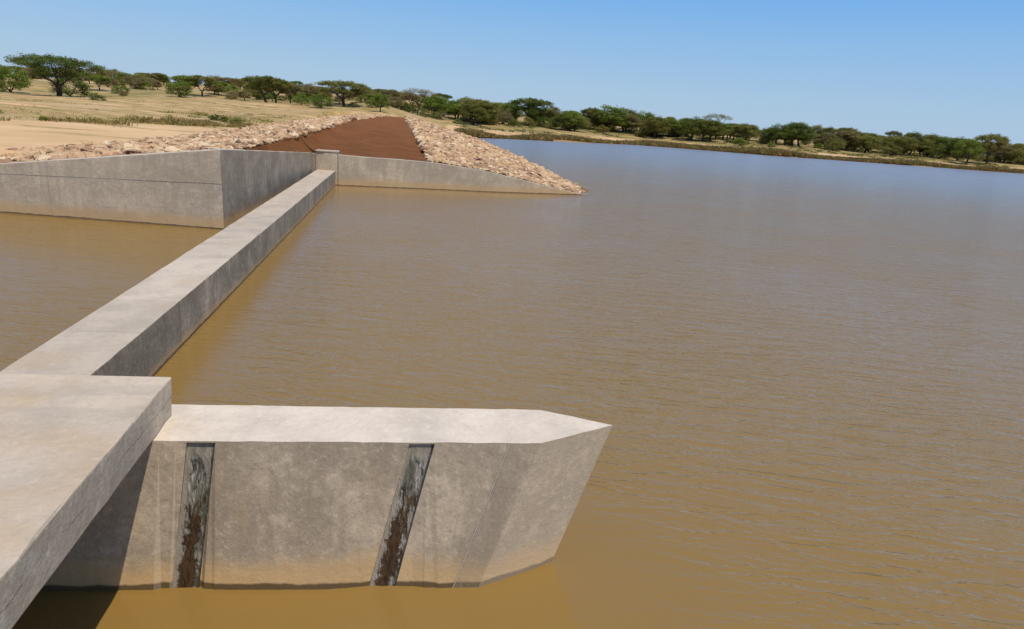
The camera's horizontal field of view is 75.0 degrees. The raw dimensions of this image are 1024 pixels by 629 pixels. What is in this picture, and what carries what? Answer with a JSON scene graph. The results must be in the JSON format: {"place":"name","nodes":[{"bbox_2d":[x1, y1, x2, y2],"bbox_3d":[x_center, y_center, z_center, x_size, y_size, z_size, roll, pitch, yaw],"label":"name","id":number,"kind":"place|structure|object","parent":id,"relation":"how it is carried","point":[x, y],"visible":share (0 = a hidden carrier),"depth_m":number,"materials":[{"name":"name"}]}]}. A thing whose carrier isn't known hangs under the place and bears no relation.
{"place":"outdoors","nodes":[
{"label":"outdoors","id":0,"kind":"place"},
{"bbox_2d":[246,116,425,160],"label":"red earth crest","id":1,"kind":"object","parent":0,"point":[390,137],"visible":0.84,"depth_m":34.78,"materials":[{"name":"brown soil"}]},
{"bbox_2d":[0,138,1023,628],"bbox_3d":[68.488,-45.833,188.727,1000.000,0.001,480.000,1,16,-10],"label":"water","id":2,"kind":"structure","parent":0,"point":[796,384],"depth_m":9.06,"materials":[{"name":"brown liquid"}]},
{"bbox_2d":[0,149,223,228],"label":"retaining wall","id":3,"kind":"structure","parent":2,"relation":"in","point":[181,188],"depth_m":16.26,"materials":[{"name":"concrete"}]},
{"bbox_2d":[0,170,334,376],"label":"weir wall","id":4,"kind":"structure","parent":2,"relation":"in","point":[151,325],"depth_m":8.55,"materials":[{"name":"concrete"}]},
{"bbox_2d":[210,148,312,228],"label":"side wall","id":5,"kind":"structure","parent":2,"relation":"in","point":[251,180],"depth_m":18.91,"materials":[{"name":"concrete"}]},
{"bbox_2d":[40,404,611,590],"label":"pier","id":6,"kind":"structure","parent":2,"relation":"in","point":[237,497],"depth_m":4.35,"materials":[{"name":"concrete"}]},
{"bbox_2d":[0,374,171,628],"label":"deck slab","id":7,"kind":"structure","parent":6,"relation":"on","point":[73,448],"depth_m":3.42,"materials":[{"name":"concrete"}]},
{"bbox_2d":[312,149,339,184],"bbox_3d":[-8.323,-5.311,28.137,2.013,3.191,0.985,1,16,-10],"label":"pilaster","id":8,"kind":"object","parent":2,"relation":"in","point":[324,159],"visible":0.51,"depth_m":27.65,"materials":[{"name":"concrete"}]},
{"bbox_2d":[338,154,585,194],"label":"wing wall","id":9,"kind":"structure","parent":2,"relation":"in","point":[376,172],"depth_m":28.88,"materials":[{"name":"concrete"}]},
{"bbox_2d":[0,77,1023,168],"bbox_3d":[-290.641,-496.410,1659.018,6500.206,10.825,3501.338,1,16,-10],"label":"ground","id":10,"kind":"structure","parent":0,"point":[21,132],"depth_m":81.23,"materials":[{"name":"beige soil"}]},
{"bbox_2d":[0,64,31,92],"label":"bush","id":11,"kind":"object","parent":10,"relation":"on","point":[16,82],"visible":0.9,"depth_m":92.99,"materials":[{"name":"green plant"}]},
{"bbox_2d":[17,68,40,78],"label":"scrub bush","id":12,"kind":"object","parent":10,"relation":"on","point":[26,72],"visible":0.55,"depth_m":155.43,"materials":[{"name":"green plant"}]},
{"bbox_2d":[4,51,109,95],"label":"acacia tree","id":13,"kind":"object","parent":10,"relation":"on","point":[37,63],"visible":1,"depth_m":78.53,"materials":[{"name":"green plant"}]},
{"bbox_2d":[47,77,94,95],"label":"bush","id":14,"kind":"object","parent":10,"relation":"on","point":[83,87],"visible":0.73,"depth_m":93.75,"materials":[{"name":"green plant"}]},
{"bbox_2d":[89,92,107,100],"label":"bush","id":15,"kind":"object","parent":10,"relation":"on","point":[96,95],"visible":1,"depth_m":77.51,"materials":[{"name":"green plant"}]},
{"bbox_2d":[86,75,111,90],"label":"acacia tree","id":16,"kind":"object","parent":10,"relation":"on","point":[102,78],"visible":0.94,"depth_m":109.45,"materials":[{"name":"green plant"}]},
{"bbox_2d":[94,75,120,87],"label":"scrub bush","id":17,"kind":"object","parent":10,"relation":"on","point":[114,82],"visible":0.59,"depth_m":120.28,"materials":[{"name":"green plant"}]},
{"bbox_2d":[122,74,151,86],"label":"savanna tree","id":18,"kind":"object","parent":10,"relation":"on","point":[128,78],"visible":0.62,"depth_m":129.01,"materials":[{"name":"green plant"}]},
{"bbox_2d":[128,78,146,88],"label":"scrub bush","id":19,"kind":"object","parent":10,"relation":"on","point":[137,82],"visible":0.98,"depth_m":125.27,"materials":[{"name":"green plant"}]},
{"bbox_2d":[136,81,154,90],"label":"bush","id":20,"kind":"object","parent":10,"relation":"on","point":[148,85],"visible":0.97,"depth_m":126.72,"materials":[{"name":"green plant"}]},
{"bbox_2d":[151,80,163,89],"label":"savanna tree","id":21,"kind":"object","parent":10,"relation":"on","point":[156,83],"visible":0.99,"depth_m":138.14,"materials":[{"name":"green plant"}]},
{"bbox_2d":[163,79,198,96],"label":"bush","id":22,"kind":"object","parent":10,"relation":"on","point":[180,85],"visible":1,"depth_m":106.27,"materials":[{"name":"green plant"}]},
{"bbox_2d":[170,75,200,94],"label":"acacia tree","id":23,"kind":"object","parent":10,"relation":"on","point":[176,77],"visible":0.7,"depth_m":132.73,"materials":[{"name":"green plant"}]},
{"bbox_2d":[183,74,219,95],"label":"acacia tree","id":24,"kind":"object","parent":10,"relation":"on","point":[207,80],"visible":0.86,"depth_m":134.05,"materials":[{"name":"green plant"}]},
{"bbox_2d":[211,84,223,95],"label":"savanna tree","id":25,"kind":"object","parent":10,"relation":"on","point":[214,88],"visible":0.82,"depth_m":139.68,"materials":[{"name":"green plant"}]},
{"bbox_2d":[212,77,241,84],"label":"acacia tree","id":26,"kind":"object","parent":10,"relation":"on","point":[233,81],"visible":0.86,"depth_m":174.83,"materials":[{"name":"green plant"}]},
{"bbox_2d":[221,84,245,95],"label":"bush","id":27,"kind":"object","parent":10,"relation":"on","point":[231,88],"visible":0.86,"depth_m":140.55,"materials":[{"name":"green plant"}]},
{"bbox_2d":[236,90,251,100],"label":"scrub tree","id":28,"kind":"object","parent":10,"relation":"on","point":[243,95],"visible":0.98,"depth_m":134.15,"materials":[{"name":"green plant"}]},
{"bbox_2d":[242,75,290,101],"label":"acacia tree","id":29,"kind":"object","parent":10,"relation":"on","point":[251,84],"visible":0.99,"depth_m":118.14,"materials":[{"name":"green plant"}]},
{"bbox_2d":[259,77,294,102],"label":"acacia tree","id":30,"kind":"object","parent":10,"relation":"on","point":[281,91],"visible":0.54,"depth_m":120.55,"materials":[{"name":"green plant"}]},
{"bbox_2d":[283,84,302,102],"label":"acacia tree","id":31,"kind":"object","parent":10,"relation":"on","point":[296,90],"visible":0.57,"depth_m":124.78,"materials":[{"name":"green plant"}]},
{"bbox_2d":[0,114,588,192],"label":"riprap","id":32,"kind":"object","parent":10,"relation":"on","point":[272,132],"depth_m":34.41,"materials":[{"name":"beige stone"}]},
{"bbox_2d":[289,92,311,104],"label":"bush","id":33,"kind":"object","parent":10,"relation":"on","point":[299,97],"visible":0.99,"depth_m":118.07,"materials":[{"name":"green plant"}]},
{"bbox_2d":[305,93,334,107],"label":"bush","id":34,"kind":"object","parent":10,"relation":"on","point":[318,99],"visible":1,"depth_m":114.16,"materials":[{"name":"green plant"}]},
{"bbox_2d":[306,85,334,96],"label":"savanna tree","id":35,"kind":"object","parent":10,"relation":"on","point":[313,89],"visible":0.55,"depth_m":146.18,"materials":[{"name":"green plant"}]},
{"bbox_2d":[312,80,369,105],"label":"acacia tree","id":36,"kind":"object","parent":10,"relation":"on","point":[356,88],"visible":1,"depth_m":128.60,"materials":[{"name":"green plant"}]},
{"bbox_2d":[370,92,389,111],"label":"savanna tree","id":37,"kind":"object","parent":10,"relation":"on","point":[376,97],"visible":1,"depth_m":122.02,"materials":[{"name":"green plant"}]},
{"bbox_2d":[388,96,402,107],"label":"bush","id":38,"kind":"object","parent":10,"relation":"on","point":[396,99],"visible":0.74,"depth_m":148.20,"materials":[{"name":"green plant"}]},
{"bbox_2d":[391,99,412,109],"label":"scrub bush","id":39,"kind":"object","parent":10,"relation":"on","point":[407,104],"visible":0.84,"depth_m":148.94,"materials":[{"name":"green plant"}]},
{"bbox_2d":[400,94,421,102],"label":"scrub tree","id":40,"kind":"object","parent":10,"relation":"on","point":[412,96],"visible":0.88,"depth_m":207.34,"materials":[{"name":"green plant"}]},
{"bbox_2d":[396,87,436,114],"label":"umbrella tree","id":41,"kind":"object","parent":10,"relation":"on","point":[421,91],"visible":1,"depth_m":157.32,"materials":[{"name":"green plant"}]},
{"bbox_2d":[418,109,431,117],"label":"scrub bush","id":42,"kind":"object","parent":10,"relation":"on","point":[426,115],"visible":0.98,"depth_m":149.72,"materials":[{"name":"green plant"}]},
{"bbox_2d":[418,95,451,112],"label":"savanna tree","id":43,"kind":"object","parent":10,"relation":"on","point":[438,101],"visible":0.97,"depth_m":166.49,"materials":[{"name":"green plant"}]},
{"bbox_2d":[430,93,452,101],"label":"acacia tree","id":44,"kind":"object","parent":10,"relation":"on","point":[446,96],"visible":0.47,"depth_m":213.67,"materials":[{"name":"green plant"}]},
{"bbox_2d":[444,100,460,118],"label":"savanna tree","id":45,"kind":"object","parent":10,"relation":"on","point":[452,102],"visible":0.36,"depth_m":176.18,"materials":[{"name":"green plant"}]},
{"bbox_2d":[448,103,477,119],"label":"savanna tree","id":46,"kind":"object","parent":10,"relation":"on","point":[455,107],"visible":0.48,"depth_m":171.17,"materials":[{"name":"green plant"}]},
{"bbox_2d":[458,102,490,124],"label":"savanna tree","id":47,"kind":"object","parent":10,"relation":"on","point":[465,113],"visible":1,"depth_m":157.03,"materials":[{"name":"green plant"}]},
{"bbox_2d":[461,98,501,123],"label":"savanna tree","id":48,"kind":"object","parent":10,"relation":"on","point":[487,104],"visible":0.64,"depth_m":163.83,"materials":[{"name":"green plant"}]},
{"bbox_2d":[476,112,499,124],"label":"savanna tree","id":49,"kind":"object","parent":10,"relation":"on","point":[493,117],"visible":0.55,"depth_m":166.46,"materials":[{"name":"green plant"}]},
{"bbox_2d":[492,107,513,122],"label":"savanna tree","id":50,"kind":"object","parent":10,"relation":"on","point":[506,117],"visible":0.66,"depth_m":172.70,"materials":[{"name":"green plant"}]},
{"bbox_2d":[0,79,1023,166],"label":"grass","id":51,"kind":"structure","parent":10,"relation":"on","point":[171,121],"depth_m":62.69,"materials":[{"name":"plant"}]},
{"bbox_2d":[501,102,522,117],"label":"savanna tree","id":52,"kind":"object","parent":10,"relation":"on","point":[507,105],"visible":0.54,"depth_m":187.81,"materials":[{"name":"green plant"}]},
{"bbox_2d":[520,118,536,125],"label":"bush","id":53,"kind":"object","parent":10,"relation":"on","point":[528,120],"visible":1,"depth_m":177.05,"materials":[{"name":"green plant"}]},
{"bbox_2d":[508,97,555,124],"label":"acacia tree","id":54,"kind":"object","parent":10,"relation":"on","point":[529,102],"visible":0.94,"depth_m":180.32,"materials":[{"name":"green plant"}]},
{"bbox_2d":[524,109,545,125],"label":"savanna tree","id":55,"kind":"object","parent":10,"relation":"on","point":[533,113],"visible":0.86,"depth_m":179.90,"materials":[{"name":"green plant"}]},
{"bbox_2d":[533,117,556,126],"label":"bush","id":56,"kind":"object","parent":10,"relation":"on","point":[546,119],"visible":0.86,"depth_m":179.03,"materials":[{"name":"green plant"}]},
{"bbox_2d":[537,110,558,121],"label":"savanna tree","id":57,"kind":"object","parent":10,"relation":"on","point":[547,114],"visible":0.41,"depth_m":186.52,"materials":[{"name":"green plant"}]},
{"bbox_2d":[551,112,575,129],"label":"savanna tree","id":58,"kind":"object","parent":10,"relation":"on","point":[559,117],"visible":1,"depth_m":175.37,"materials":[{"name":"green plant"}]},
{"bbox_2d":[558,111,583,130],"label":"savanna tree","id":59,"kind":"object","parent":10,"relation":"on","point":[573,115],"visible":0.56,"depth_m":177.69,"materials":[{"name":"green plant"}]},
{"bbox_2d":[569,114,591,130],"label":"savanna tree","id":60,"kind":"object","parent":10,"relation":"on","point":[583,124],"visible":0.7,"depth_m":178.25,"materials":[{"name":"green plant"}]},
{"bbox_2d":[579,107,604,129],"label":"acacia tree","id":61,"kind":"object","parent":10,"relation":"on","point":[590,110],"visible":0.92,"depth_m":197.13,"materials":[{"name":"green plant"}]},
{"bbox_2d":[594,125,609,132],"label":"bush","id":62,"kind":"object","parent":10,"relation":"on","point":[602,128],"visible":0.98,"depth_m":190.87,"materials":[{"name":"green plant"}]},
{"bbox_2d":[586,104,632,130],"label":"savanna tree","id":63,"kind":"object","parent":10,"relation":"on","point":[615,112],"visible":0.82,"depth_m":199.11,"materials":[{"name":"green plant"}]},
{"bbox_2d":[616,107,638,131],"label":"savanna tree","id":64,"kind":"object","parent":10,"relation":"on","point":[632,112],"visible":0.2,"depth_m":205.61,"materials":[{"name":"green plant"}]},
{"bbox_2d":[613,114,644,132],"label":"savanna tree","id":65,"kind":"object","parent":10,"relation":"on","point":[634,123],"visible":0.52,"depth_m":202.12,"materials":[{"name":"green plant"}]},
{"bbox_2d":[633,110,654,130],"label":"savanna tree","id":66,"kind":"object","parent":10,"relation":"on","point":[642,116],"visible":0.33,"depth_m":208.47,"materials":[{"name":"green plant"}]},
{"bbox_2d":[637,115,673,137],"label":"savanna tree","id":67,"kind":"object","parent":10,"relation":"on","point":[655,122],"visible":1,"depth_m":195.20,"materials":[{"name":"green plant"}]},
{"bbox_2d":[663,119,683,136],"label":"savanna tree","id":68,"kind":"object","parent":10,"relation":"on","point":[674,122],"visible":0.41,"depth_m":200.90,"materials":[{"name":"green plant"}]},
{"bbox_2d":[676,116,711,140],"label":"savanna tree","id":69,"kind":"object","parent":10,"relation":"on","point":[685,123],"visible":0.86,"depth_m":192.77,"materials":[{"name":"green plant"}]},
{"bbox_2d":[690,119,718,140],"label":"savanna tree","id":70,"kind":"object","parent":10,"relation":"on","point":[702,120],"visible":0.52,"depth_m":192.95,"materials":[{"name":"green plant"}]},
{"bbox_2d":[701,119,727,141],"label":"savanna tree","id":71,"kind":"object","parent":10,"relation":"on","point":[719,132],"visible":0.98,"depth_m":190.85,"materials":[{"name":"green plant"}]},
{"bbox_2d":[702,113,732,120],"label":"umbrella tree","id":72,"kind":"object","parent":10,"relation":"on","point":[722,117],"visible":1,"depth_m":226.02,"materials":[{"name":"green plant"}]},
{"bbox_2d":[450,127,1023,173],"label":"bank scrub","id":73,"kind":"object","parent":10,"relation":"on","point":[669,144],"visible":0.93,"depth_m":162.59,"materials":[{"name":"green plant"}]},
{"bbox_2d":[731,137,747,145],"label":"bush","id":74,"kind":"object","parent":10,"relation":"on","point":[736,141],"visible":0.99,"depth_m":181.88,"materials":[{"name":"green plant"}]},
{"bbox_2d":[729,123,759,142],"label":"savanna tree","id":75,"kind":"object","parent":10,"relation":"on","point":[744,126],"visible":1,"depth_m":190.00,"materials":[{"name":"green plant"}]},
{"bbox_2d":[760,123,793,144],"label":"savanna tree","id":76,"kind":"object","parent":10,"relation":"on","point":[773,130],"visible":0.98,"depth_m":188.65,"materials":[{"name":"green plant"}]},
{"bbox_2d":[780,121,810,145],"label":"savanna tree","id":77,"kind":"object","parent":10,"relation":"on","point":[793,125],"visible":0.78,"depth_m":189.01,"materials":[{"name":"green plant"}]},
{"bbox_2d":[789,122,815,146],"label":"savanna tree","id":78,"kind":"object","parent":10,"relation":"on","point":[810,130],"visible":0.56,"depth_m":189.66,"materials":[{"name":"green plant"}]},
{"bbox_2d":[810,124,825,138],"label":"savanna tree","id":79,"kind":"object","parent":10,"relation":"on","point":[817,128],"visible":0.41,"depth_m":210.22,"materials":[{"name":"green plant"}]},
{"bbox_2d":[812,132,840,148],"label":"savanna tree","id":80,"kind":"object","parent":10,"relation":"on","point":[821,139],"visible":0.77,"depth_m":195.69,"materials":[{"name":"green plant"}]},
{"bbox_2d":[816,126,836,140],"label":"savanna tree","id":81,"kind":"object","parent":10,"relation":"on","point":[828,129],"visible":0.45,"depth_m":208.87,"materials":[{"name":"green plant"}]},
{"bbox_2d":[822,138,845,150],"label":"bush","id":82,"kind":"object","parent":10,"relation":"on","point":[840,144],"visible":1,"depth_m":189.63,"materials":[{"name":"green plant"}]},
{"bbox_2d":[827,130,860,149],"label":"savanna tree","id":83,"kind":"object","parent":10,"relation":"on","point":[842,134],"visible":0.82,"depth_m":195.78,"materials":[{"name":"green plant"}]},
{"bbox_2d":[831,127,860,135],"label":"acacia tree","id":84,"kind":"object","parent":10,"relation":"on","point":[846,129],"visible":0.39,"depth_m":200.27,"materials":[{"name":"green plant"}]},
{"bbox_2d":[850,135,883,152],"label":"savanna tree","id":85,"kind":"object","parent":10,"relation":"on","point":[867,138],"visible":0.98,"depth_m":192.64,"materials":[{"name":"green plant"}]},
{"bbox_2d":[862,132,884,151],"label":"savanna tree","id":86,"kind":"object","parent":10,"relation":"on","point":[874,135],"visible":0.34,"depth_m":199.67,"materials":[{"name":"green plant"}]},
{"bbox_2d":[878,142,902,155],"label":"bush","id":87,"kind":"object","parent":10,"relation":"on","point":[887,148],"visible":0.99,"depth_m":186.73,"materials":[{"name":"green plant"}]},
{"bbox_2d":[885,130,902,136],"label":"acacia tree","id":88,"kind":"object","parent":10,"relation":"on","point":[894,133],"visible":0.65,"depth_m":250.25,"materials":[{"name":"green plant"}]},
{"bbox_2d":[886,136,919,155],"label":"savanna tree","id":89,"kind":"object","parent":10,"relation":"on","point":[904,140],"visible":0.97,"depth_m":187.17,"materials":[{"name":"green plant"}]},
{"bbox_2d":[894,136,918,154],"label":"savanna tree","id":90,"kind":"object","parent":10,"relation":"on","point":[910,148],"visible":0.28,"depth_m":196.15,"materials":[{"name":"green plant"}]},
{"bbox_2d":[901,131,926,154],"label":"savanna tree","id":91,"kind":"object","parent":10,"relation":"on","point":[918,136],"visible":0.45,"depth_m":198.57,"materials":[{"name":"green plant"}]},
{"bbox_2d":[916,139,935,154],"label":"savanna tree","id":92,"kind":"object","parent":10,"relation":"on","point":[923,142],"visible":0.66,"depth_m":197.05,"materials":[{"name":"green plant"}]},
{"bbox_2d":[919,133,942,155],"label":"savanna tree","id":93,"kind":"object","parent":10,"relation":"on","point":[929,137],"visible":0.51,"depth_m":198.88,"materials":[{"name":"green plant"}]},
{"bbox_2d":[927,146,953,158],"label":"bush","id":94,"kind":"object","parent":10,"relation":"on","point":[937,152],"visible":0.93,"depth_m":192.60,"materials":[{"name":"green plant"}]},
{"bbox_2d":[926,136,963,153],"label":"savanna tree","id":95,"kind":"object","parent":10,"relation":"on","point":[946,140],"visible":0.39,"depth_m":196.70,"materials":[{"name":"green plant"}]},
{"bbox_2d":[945,137,972,160],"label":"savanna tree","id":96,"kind":"object","parent":10,"relation":"on","point":[951,146],"visible":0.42,"depth_m":190.13,"materials":[{"name":"green plant"}]},
{"bbox_2d":[951,138,986,164],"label":"savanna tree","id":97,"kind":"object","parent":10,"relation":"on","point":[978,149],"visible":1,"depth_m":176.46,"materials":[{"name":"green plant"}]},
{"bbox_2d":[973,153,996,161],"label":"bush","id":98,"kind":"object","parent":10,"relation":"on","point":[982,158],"visible":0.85,"depth_m":191.03,"materials":[{"name":"green plant"}]},
{"bbox_2d":[974,133,1010,163],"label":"acacia tree","id":99,"kind":"object","parent":10,"relation":"on","point":[1000,141],"visible":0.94,"depth_m":181.00,"materials":[{"name":"green plant"}]},
{"bbox_2d":[990,145,1016,162],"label":"tree","id":100,"kind":"object","parent":10,"relation":"on","point":[1008,148],"visible":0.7,"depth_m":189.66,"materials":[{"name":"green plant"}]},
{"bbox_2d":[1003,148,1023,164],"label":"tree","id":101,"kind":"object","parent":10,"relation":"on","point":[1019,155],"visible":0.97,"depth_m":186.89,"materials":[{"name":"green plant"}]},
{"bbox_2d":[1006,143,1023,163],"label":"savanna tree","id":102,"kind":"object","parent":10,"relation":"on","point":[1018,145],"visible":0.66,"depth_m":188.78,"materials":[{"name":"green plant"}]},
{"bbox_2d":[0,0,1023,143],"label":"sky","id":103,"kind":"structure","parent":0,"point":[946,68],"materials":[{"name":"blue"}]},
{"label":"left slope soil","id":104,"kind":"structure","parent":0,"visible":0},
{"bbox_2d":[74,151,86,157],"bbox_3d":[-10.717,-3.870,16.581,0.289,0.268,0.472,-5,40,-50],"label":"riprap stone","id":105,"kind":"object","parent":104,"relation":"on","point":[77,154],"visible":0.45,"depth_m":16.48,"materials":[{"name":"beige stone"}]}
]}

